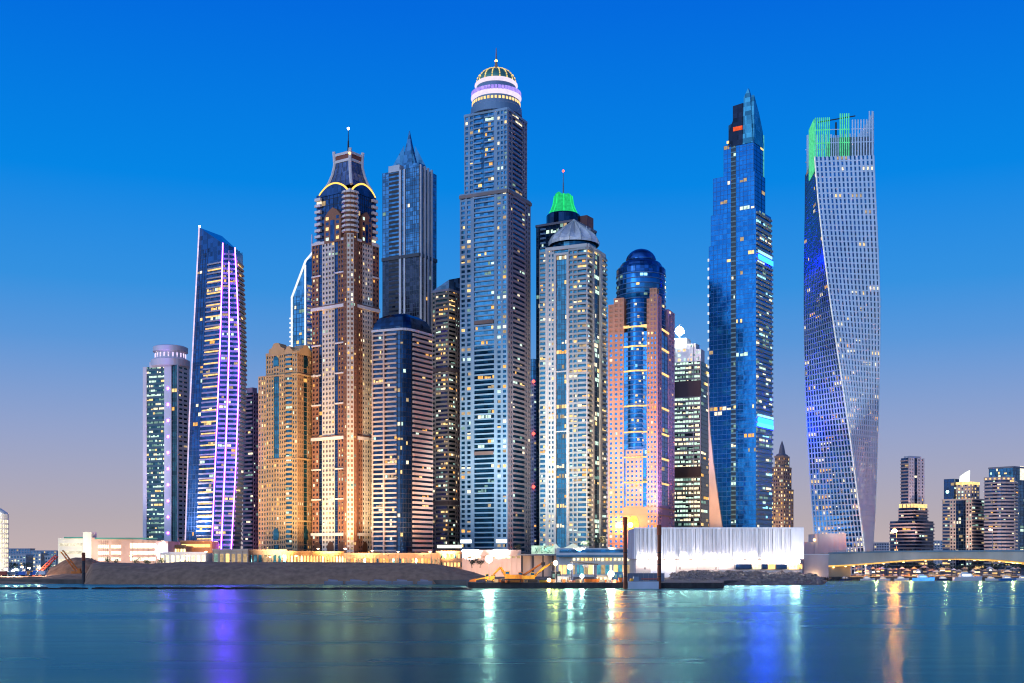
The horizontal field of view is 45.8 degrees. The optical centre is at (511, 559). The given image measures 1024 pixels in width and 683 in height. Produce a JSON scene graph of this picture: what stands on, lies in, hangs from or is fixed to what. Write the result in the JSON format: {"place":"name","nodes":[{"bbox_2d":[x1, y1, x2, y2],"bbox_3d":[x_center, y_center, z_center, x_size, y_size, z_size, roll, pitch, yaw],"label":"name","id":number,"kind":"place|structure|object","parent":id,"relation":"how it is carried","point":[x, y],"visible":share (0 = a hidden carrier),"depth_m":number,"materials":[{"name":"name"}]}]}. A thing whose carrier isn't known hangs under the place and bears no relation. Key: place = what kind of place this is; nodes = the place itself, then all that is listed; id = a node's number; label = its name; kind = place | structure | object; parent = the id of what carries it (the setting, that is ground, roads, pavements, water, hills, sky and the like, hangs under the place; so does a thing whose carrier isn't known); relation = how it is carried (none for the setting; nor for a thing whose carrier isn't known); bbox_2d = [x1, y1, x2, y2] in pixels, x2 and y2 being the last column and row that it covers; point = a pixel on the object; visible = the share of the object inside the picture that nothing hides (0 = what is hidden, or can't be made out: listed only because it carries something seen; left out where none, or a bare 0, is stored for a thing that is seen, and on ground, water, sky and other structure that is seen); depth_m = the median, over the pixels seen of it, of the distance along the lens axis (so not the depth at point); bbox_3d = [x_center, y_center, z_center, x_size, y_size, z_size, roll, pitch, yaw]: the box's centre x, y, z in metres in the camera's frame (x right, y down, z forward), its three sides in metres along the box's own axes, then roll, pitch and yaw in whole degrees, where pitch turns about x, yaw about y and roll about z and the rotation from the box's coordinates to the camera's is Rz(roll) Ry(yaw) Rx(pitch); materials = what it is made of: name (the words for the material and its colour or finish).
{"place":"outdoors","nodes":[
{"label":"outdoors","id":0,"kind":"place"},
{"bbox_2d":[0,508,8,570],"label":"round tower","id":1,"kind":"structure","parent":0,"point":[4,540],"depth_m":995.51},
{"bbox_2d":[9,555,33,570],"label":"distant building","id":2,"kind":"structure","parent":0,"point":[18,559],"depth_m":1199.76,"materials":[{"name":"blue metal"}]},
{"bbox_2d":[9,548,34,554],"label":"distant building","id":3,"kind":"structure","parent":0,"point":[19,551],"depth_m":1749.46,"materials":[{"name":"blue concrete"}]},
{"bbox_2d":[32,553,47,570],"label":"distant building","id":4,"kind":"structure","parent":0,"point":[38,559],"depth_m":1299.90,"materials":[{"name":"blue concrete"}]},
{"bbox_2d":[0,573,85,583],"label":"lagoon shore","id":5,"kind":"structure","parent":0,"point":[69,576],"depth_m":754.08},
{"bbox_2d":[15,571,26,575],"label":"truck","id":6,"kind":"object","parent":5,"relation":"on","point":[22,573],"visible":1,"depth_m":751.06,"materials":[{"name":"blue metal"}]},
{"bbox_2d":[35,571,46,575],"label":"truck","id":7,"kind":"object","parent":5,"relation":"on","point":[42,573],"visible":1,"depth_m":755.02,"materials":[{"name":"blue metal"}]},
{"bbox_2d":[32,554,57,575],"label":"crane","id":8,"kind":"object","parent":5,"relation":"on","point":[49,562],"visible":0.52,"depth_m":767.94,"materials":[{"name":"red metal"}]},
{"bbox_2d":[61,550,81,573],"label":"crane","id":9,"kind":"object","parent":5,"relation":"on","point":[78,571],"visible":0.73,"depth_m":765.88,"materials":[{"name":"brown metal"}]},
{"bbox_2d":[29,550,57,555],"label":"distant building","id":10,"kind":"structure","parent":0,"point":[51,552],"depth_m":1699.40,"materials":[{"name":"blue concrete"}]},
{"bbox_2d":[44,556,57,571],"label":"distant building","id":11,"kind":"structure","parent":0,"point":[54,562],"depth_m":1249.46,"materials":[{"name":"blue glass"}]},
{"bbox_2d":[47,557,98,574],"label":"sand heap","id":12,"kind":"object","parent":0,"point":[64,567],"visible":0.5,"depth_m":785.03,"materials":[{"name":"brown sand"}]},
{"bbox_2d":[58,532,179,563],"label":"building","id":13,"kind":"structure","parent":0,"point":[91,545],"depth_m":906.59,"materials":[{"name":"beige concrete"}]},
{"bbox_2d":[160,552,212,562],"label":"podium building","id":14,"kind":"structure","parent":0,"point":[168,557],"depth_m":889.88,"materials":[{"name":"white paint"}]},
{"bbox_2d":[180,540,218,552],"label":"podium building","id":15,"kind":"structure","parent":0,"point":[209,546],"depth_m":955.00,"materials":[{"name":"brown concrete"}]},
{"bbox_2d":[182,544,209,546],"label":"window","id":16,"kind":"structure","parent":15,"relation":"in","point":[195,545],"depth_m":954.83,"materials":[{"name":"yellow glass"}]},
{"bbox_2d":[185,225,246,548],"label":"sail tower","id":17,"kind":"structure","parent":0,"point":[216,449],"depth_m":984.46,"materials":[{"name":"blue glass"}]},
{"bbox_2d":[208,265,232,538],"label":"window","id":18,"kind":"structure","parent":17,"relation":"in","point":[223,265],"depth_m":980.58,"materials":[{"name":"glass"}]},
{"bbox_2d":[213,549,248,561],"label":"podium building","id":19,"kind":"structure","parent":0,"point":[232,555],"depth_m":889.88,"materials":[{"name":"grey concrete"}]},
{"bbox_2d":[248,549,286,561],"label":"podium building","id":20,"kind":"structure","parent":0,"point":[259,555],"depth_m":894.88,"materials":[{"name":"beige glass"}]},
{"bbox_2d":[84,561,503,583],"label":"embankment","id":21,"kind":"structure","parent":0,"point":[187,572],"depth_m":733.11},
{"bbox_2d":[287,551,312,561],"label":"podium building","id":22,"kind":"structure","parent":0,"point":[305,556],"depth_m":892.88,"materials":[{"name":"gold concrete"}]},
{"bbox_2d":[289,234,312,350],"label":"glass tower","id":23,"kind":"structure","parent":0,"point":[301,317],"depth_m":1109.15,"materials":[{"name":"blue glass"}]},
{"bbox_2d":[313,551,343,561],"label":"podium building","id":24,"kind":"structure","parent":0,"point":[332,557],"depth_m":887.88,"materials":[{"name":"beige concrete"}]},
{"bbox_2d":[311,127,379,552],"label":"skyscraper","id":25,"kind":"structure","parent":0,"point":[345,310],"depth_m":949.90,"materials":[{"name":"brown glass"}]},
{"bbox_2d":[313,236,371,552],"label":"window","id":26,"kind":"structure","parent":25,"relation":"in","point":[354,236],"depth_m":942.78,"materials":[{"name":"glass"}]},
{"bbox_2d":[371,313,433,552],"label":"apartment tower","id":27,"kind":"structure","parent":0,"point":[402,432],"depth_m":934.11,"materials":[{"name":"blue glass"}]},
{"bbox_2d":[436,545,461,568],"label":"podium building","id":28,"kind":"structure","parent":0,"point":[452,559],"depth_m":894.88,"materials":[{"name":"gold concrete"}]},
{"bbox_2d":[0,580,1023,682],"bbox_3d":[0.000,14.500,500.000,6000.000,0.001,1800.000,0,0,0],"label":"water","id":29,"kind":"structure","parent":0,"point":[875,631],"depth_m":235.89,"materials":[{"name":"blue liquid"}]},
{"bbox_2d":[82,552,84,583],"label":"steel pile","id":30,"kind":"object","parent":29,"relation":"in","point":[83,567],"visible":1,"depth_m":737.12,"materials":[{"name":"metal"}]},
{"bbox_2d":[0,587,471,589],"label":"breakwater","id":31,"kind":"object","parent":29,"relation":"in","point":[383,588],"visible":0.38,"depth_m":597.18,"materials":[{"name":"stone"}]},
{"bbox_2d":[324,579,342,584],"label":"pontoon","id":32,"kind":"object","parent":29,"relation":"on","point":[332,582],"visible":0.88,"depth_m":714.00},
{"bbox_2d":[346,579,367,584],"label":"pontoon","id":33,"kind":"object","parent":29,"relation":"on","point":[355,582],"visible":0.88,"depth_m":714.00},
{"bbox_2d":[370,579,391,584],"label":"pontoon","id":34,"kind":"object","parent":29,"relation":"on","point":[379,582],"visible":0.88,"depth_m":714.00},
{"bbox_2d":[393,579,412,584],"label":"pontoon","id":35,"kind":"object","parent":29,"relation":"on","point":[401,582],"visible":0.88,"depth_m":714.00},
{"bbox_2d":[417,579,431,584],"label":"pontoon","id":36,"kind":"object","parent":29,"relation":"on","point":[423,582],"visible":0.88,"depth_m":714.00,"materials":[{"name":"blue"}]},
{"bbox_2d":[623,517,626,588],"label":"steel pile","id":37,"kind":"object","parent":29,"relation":"in","point":[624,552],"visible":0.96,"depth_m":611.13,"materials":[{"name":"metal"}]},
{"bbox_2d":[628,577,658,588],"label":"barge","id":38,"kind":"object","parent":29,"relation":"on","point":[634,583],"visible":0.94,"depth_m":611.00,"materials":[{"name":"blue metal"}]},
{"bbox_2d":[657,525,660,588],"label":"steel pile","id":39,"kind":"object","parent":29,"relation":"in","point":[659,553],"visible":0.95,"depth_m":611.14,"materials":[{"name":"metal"}]},
{"bbox_2d":[825,577,857,580],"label":"jetty","id":40,"kind":"object","parent":29,"relation":"in","point":[839,578],"visible":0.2,"depth_m":836.50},
{"bbox_2d":[860,576,874,580],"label":"motor boat","id":41,"kind":"object","parent":29,"relation":"on","point":[866,578],"visible":0.85,"depth_m":851.03,"materials":[{"name":"white paint"}]},
{"bbox_2d":[877,577,889,580],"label":"motor boat","id":42,"kind":"object","parent":29,"relation":"on","point":[882,579],"visible":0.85,"depth_m":851.14,"materials":[{"name":"white paint"}]},
{"bbox_2d":[894,576,908,580],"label":"motor boat","id":43,"kind":"object","parent":29,"relation":"on","point":[900,578],"visible":0.85,"depth_m":852.02,"materials":[{"name":"white paint"}]},
{"bbox_2d":[912,571,934,580],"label":"motor boat","id":44,"kind":"object","parent":29,"relation":"on","point":[921,577],"visible":0.85,"depth_m":846.55,"materials":[{"name":"blue paint"}]},
{"bbox_2d":[936,576,950,580],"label":"motor boat","id":45,"kind":"object","parent":29,"relation":"on","point":[942,578],"visible":0.85,"depth_m":852.02,"materials":[{"name":"white paint"}]},
{"bbox_2d":[952,570,981,580],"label":"motor boat","id":46,"kind":"object","parent":29,"relation":"on","point":[964,576],"visible":0.85,"depth_m":844.09,"materials":[{"name":"white paint"}]},
{"bbox_2d":[985,576,998,580],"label":"motor boat","id":47,"kind":"object","parent":29,"relation":"on","point":[990,578],"visible":0.85,"depth_m":852.02,"materials":[{"name":"white paint"}]},
{"bbox_2d":[999,575,1016,580],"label":"motor boat","id":48,"kind":"object","parent":29,"relation":"on","point":[1006,578],"visible":0.85,"depth_m":848.81,"materials":[{"name":"white paint"}]},
{"bbox_2d":[0,563,1023,585],"bbox_3d":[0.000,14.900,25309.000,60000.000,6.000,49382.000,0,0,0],"label":"ground","id":49,"kind":"structure","parent":0,"point":[443,582],"depth_m":824.19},
{"bbox_2d":[143,344,189,541],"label":"office tower","id":50,"kind":"structure","parent":49,"relation":"on","point":[166,386],"depth_m":1049.43,"materials":[{"name":"green glass"}]},
{"bbox_2d":[147,367,163,540],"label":"window","id":51,"kind":"structure","parent":50,"relation":"in","point":[147,367],"depth_m":1051.75,"materials":[{"name":"white glass"}]},
{"bbox_2d":[175,545,193,551],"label":"podium building","id":52,"kind":"structure","parent":49,"relation":"on","point":[181,548],"depth_m":930.00,"materials":[{"name":"gold concrete"}]},
{"bbox_2d":[242,387,257,548],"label":"apartment tower","id":53,"kind":"structure","parent":49,"relation":"on","point":[250,514],"depth_m":1078.48,"materials":[{"name":"black glass"}]},
{"bbox_2d":[258,343,311,550],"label":"apartment tower","id":54,"kind":"structure","parent":49,"relation":"on","point":[284,452],"depth_m":960.65,"materials":[{"name":"brown concrete"}]},
{"bbox_2d":[273,357,278,366],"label":"arched window","id":55,"kind":"structure","parent":54,"relation":"in","point":[276,360],"depth_m":961.85,"materials":[{"name":"teal glass"}]},
{"bbox_2d":[273,528,278,539],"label":"arched window","id":56,"kind":"structure","parent":54,"relation":"in","point":[276,532],"depth_m":961.38,"materials":[{"name":"teal glass"}]},
{"bbox_2d":[304,528,307,539],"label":"arched window","id":57,"kind":"structure","parent":54,"relation":"in","point":[305,530],"depth_m":960.21,"materials":[{"name":"teal glass"}]},
{"bbox_2d":[344,553,440,564],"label":"podium building","id":58,"kind":"structure","parent":49,"relation":"on","point":[394,557],"depth_m":884.88,"materials":[{"name":"concrete"}]},
{"bbox_2d":[382,131,436,327],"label":"skyscraper","id":59,"kind":"structure","parent":49,"relation":"on","point":[409,232],"depth_m":1085.34,"materials":[{"name":"blue glass"}]},
{"bbox_2d":[431,278,459,552],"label":"apartment tower","id":60,"kind":"structure","parent":49,"relation":"on","point":[445,313],"depth_m":1044.60,"materials":[{"name":"black glass"}]},
{"bbox_2d":[434,291,458,548],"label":"window","id":61,"kind":"structure","parent":60,"relation":"in","point":[446,291],"depth_m":1044.33,"materials":[{"name":"yellow glass"}]},
{"bbox_2d":[462,550,520,576],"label":"podium building","id":62,"kind":"structure","parent":49,"relation":"on","point":[508,560],"depth_m":870.00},
{"bbox_2d":[459,48,531,555],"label":"skyscraper","id":63,"kind":"structure","parent":49,"relation":"on","point":[495,358],"depth_m":1001.91,"materials":[{"name":"teal glass"}]},
{"bbox_2d":[462,111,523,549],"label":"window","id":64,"kind":"structure","parent":63,"relation":"in","point":[492,118],"depth_m":998.70,"materials":[{"name":"glass"}]},
{"bbox_2d":[531,359,535,555],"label":"apartment tower","id":65,"kind":"structure","parent":49,"relation":"on","point":[533,452],"depth_m":1298.21,"materials":[{"name":"black glass"}]},
{"bbox_2d":[551,571,560,581],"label":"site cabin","id":66,"kind":"object","parent":49,"relation":"on","point":[558,573],"visible":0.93,"depth_m":648.70,"materials":[{"name":"grey metal"}]},
{"bbox_2d":[557,576,568,581],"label":"site cabin","id":67,"kind":"object","parent":49,"relation":"on","point":[559,578],"visible":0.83,"depth_m":643.70,"materials":[{"name":"white paint"}]},
{"bbox_2d":[535,170,596,555],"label":"skyscraper","id":68,"kind":"structure","parent":49,"relation":"on","point":[562,213],"depth_m":1070.74,"materials":[{"name":"black glass"}]},
{"bbox_2d":[539,219,606,555],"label":"apartment tower","id":69,"kind":"structure","parent":49,"relation":"on","point":[572,382],"depth_m":1001.29,"materials":[{"name":"white glass"}]},
{"bbox_2d":[540,250,605,555],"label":"window","id":70,"kind":"structure","parent":69,"relation":"in","point":[558,257],"depth_m":999.92,"materials":[{"name":"yellow glass"}]},
{"bbox_2d":[553,544,629,576],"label":"mall","id":71,"kind":"structure","parent":49,"relation":"on","point":[607,560],"depth_m":849.85,"materials":[{"name":"blue glass"}]},
{"bbox_2d":[559,549,627,552],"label":"ribbon window","id":72,"kind":"structure","parent":71,"relation":"in","point":[560,550],"depth_m":849.86,"materials":[{"name":"blue glass"}]},
{"bbox_2d":[593,536,605,547],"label":"tree","id":73,"kind":"object","parent":71,"relation":"on","point":[599,540],"visible":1,"depth_m":857.78,"materials":[{"name":"green plant"}]},
{"bbox_2d":[597,575,611,581],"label":"site cabin","id":74,"kind":"object","parent":49,"relation":"on","point":[604,577],"visible":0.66,"depth_m":638.70,"materials":[{"name":"metal"}]},
{"bbox_2d":[613,572,622,581],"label":"site cabin","id":75,"kind":"object","parent":49,"relation":"on","point":[616,575],"visible":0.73,"depth_m":648.70,"materials":[{"name":"grey metal"}]},
{"bbox_2d":[607,249,675,547],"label":"apartment tower","id":76,"kind":"structure","parent":49,"relation":"on","point":[641,405],"depth_m":962.54,"materials":[{"name":"beige glass"}]},
{"bbox_2d":[628,573,663,580],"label":"site fence","id":77,"kind":"object","parent":49,"relation":"on","point":[644,575],"visible":0.81,"depth_m":689.85,"materials":[{"name":"blue metal"}]},
{"bbox_2d":[675,324,708,526],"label":"office tower","id":78,"kind":"structure","parent":49,"relation":"on","point":[691,447],"depth_m":1064.69,"materials":[{"name":"black glass"}]},
{"bbox_2d":[675,344,700,524],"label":"window","id":79,"kind":"structure","parent":78,"relation":"in","point":[684,363],"depth_m":1065.19,"materials":[{"name":"white glass"}]},
{"bbox_2d":[628,527,803,577],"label":"exhibition hall","id":80,"kind":"structure","parent":49,"relation":"on","point":[763,549],"depth_m":798.70,"materials":[{"name":"white metal"}]},
{"bbox_2d":[734,564,751,568],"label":"ribbon window","id":81,"kind":"structure","parent":80,"relation":"in","point":[736,566],"depth_m":795.26,"materials":[{"name":"blue glass"}]},
{"bbox_2d":[752,564,760,568],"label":"ribbon window","id":82,"kind":"structure","parent":80,"relation":"in","point":[755,566],"depth_m":795.26,"materials":[{"name":"glass"}]},
{"bbox_2d":[775,564,786,568],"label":"ribbon window","id":83,"kind":"structure","parent":80,"relation":"in","point":[777,566],"depth_m":795.26,"materials":[{"name":"blue glass"}]},
{"bbox_2d":[787,564,796,568],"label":"ribbon window","id":84,"kind":"structure","parent":80,"relation":"in","point":[791,566],"depth_m":795.26,"materials":[{"name":"glass"}]},
{"bbox_2d":[708,89,772,526],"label":"skyscraper","id":85,"kind":"structure","parent":49,"relation":"on","point":[740,374],"depth_m":1010.30,"materials":[{"name":"blue glass"}]},
{"bbox_2d":[720,146,771,522],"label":"window","id":86,"kind":"structure","parent":85,"relation":"in","point":[741,272],"depth_m":1008.25,"materials":[{"name":"glass"}]},
{"bbox_2d":[772,442,793,526],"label":"stepped tower","id":87,"kind":"structure","parent":49,"relation":"on","point":[783,504],"depth_m":1300.64,"materials":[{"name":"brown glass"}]},
{"bbox_2d":[772,458,785,526],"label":"window","id":88,"kind":"structure","parent":87,"relation":"in","point":[779,458],"depth_m":1299.37,"materials":[{"name":"yellow glass"}]},
{"bbox_2d":[804,554,828,577],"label":"garden wall","id":89,"kind":"structure","parent":49,"relation":"on","point":[817,564],"depth_m":839.50,"materials":[{"name":"white paint"}]},
{"bbox_2d":[799,533,846,573],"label":"annex","id":90,"kind":"object","parent":49,"relation":"on","point":[817,543],"visible":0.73,"depth_m":900.00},
{"bbox_2d":[889,456,934,569],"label":"stepped tower","id":91,"kind":"structure","parent":49,"relation":"on","point":[913,526],"depth_m":1353.67,"materials":[{"name":"grey glass"}]},
{"bbox_2d":[820,548,1023,576],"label":"road bridge","id":92,"kind":"structure","parent":49,"relation":"on","point":[840,563],"depth_m":872.00,"materials":[{"name":"grey concrete"}]},
{"bbox_2d":[942,470,983,568],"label":"apartment tower","id":93,"kind":"structure","parent":49,"relation":"on","point":[962,515],"depth_m":1400.43,"materials":[{"name":"grey glass"}]},
{"bbox_2d":[988,466,1023,568],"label":"glass tower","id":94,"kind":"structure","parent":49,"relation":"on","point":[1017,472],"depth_m":1419.97,"materials":[{"name":"glass"}]},
{"bbox_2d":[0,0,1023,550],"label":"sky","id":95,"kind":"structure","parent":0,"point":[128,127],"materials":[{"name":"blue"}]},
{"bbox_2d":[517,546,555,576],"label":"pavilion","id":96,"kind":"structure","parent":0,"point":[528,563],"depth_m":873.70,"materials":[{"name":"metal"}]},
{"bbox_2d":[468,582,723,588],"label":"quay","id":97,"kind":"structure","parent":0,"point":[682,585],"depth_m":619.74,"materials":[{"name":"concrete"}]},
{"bbox_2d":[469,574,494,581],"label":"wheel loader","id":98,"kind":"object","parent":97,"relation":"on","point":[486,577],"visible":0.93,"depth_m":632.80,"materials":[{"name":"yellow metal"}]},
{"bbox_2d":[491,567,518,580],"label":"excavator","id":99,"kind":"object","parent":97,"relation":"on","point":[507,575],"visible":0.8,"depth_m":631.79,"materials":[{"name":"yellow metal"}]},
{"bbox_2d":[516,562,544,581],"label":"excavator","id":100,"kind":"object","parent":97,"relation":"on","point":[527,572],"visible":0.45,"depth_m":644.55,"materials":[{"name":"orange metal"}]},
{"bbox_2d":[522,563,553,581],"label":"excavator","id":101,"kind":"object","parent":97,"relation":"on","point":[531,577],"visible":0.89,"depth_m":630.09,"materials":[{"name":"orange metal"}]},
{"bbox_2d":[570,561,597,580],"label":"gantry","id":102,"kind":"object","parent":97,"relation":"on","point":[587,566],"visible":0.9,"depth_m":627.65,"materials":[{"name":"white metal"}]},
{"bbox_2d":[584,578,599,582],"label":"skip","id":103,"kind":"object","parent":97,"relation":"on","point":[592,580],"visible":1,"depth_m":622.80,"materials":[{"name":"metal"}]},
{"bbox_2d":[668,572,826,584],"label":"rubble bank","id":104,"kind":"structure","parent":0,"point":[743,582],"depth_m":727.10,"materials":[{"name":"grey stone"}]},
{"bbox_2d":[669,570,826,584],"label":"boulders","id":105,"kind":"object","parent":104,"relation":"on","point":[795,577],"visible":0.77,"depth_m":738.12,"materials":[{"name":"stone"}]},
{"bbox_2d":[804,111,879,574],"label":"twisted tower","id":106,"kind":"structure","parent":0,"point":[841,319],"depth_m":974.59,"materials":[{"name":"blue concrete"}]},
{"bbox_2d":[809,412,877,550],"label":"window","id":107,"kind":"structure","parent":106,"relation":"in","point":[816,412],"depth_m":982.98,"materials":[{"name":"glass"}]},
{"bbox_2d":[873,542,889,567],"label":"distant building","id":108,"kind":"structure","parent":0,"point":[879,546],"depth_m":1699.46,"materials":[{"name":"blue concrete"}]},
{"bbox_2d":[933,540,941,567],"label":"distant building","id":109,"kind":"structure","parent":0,"point":[937,545],"depth_m":1899.46,"materials":[{"name":"blue concrete"}]},
{"bbox_2d":[984,477,1018,570],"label":"apartment tower","id":110,"kind":"structure","parent":0,"point":[1001,507],"depth_m":1332.47,"materials":[{"name":"grey glass"}]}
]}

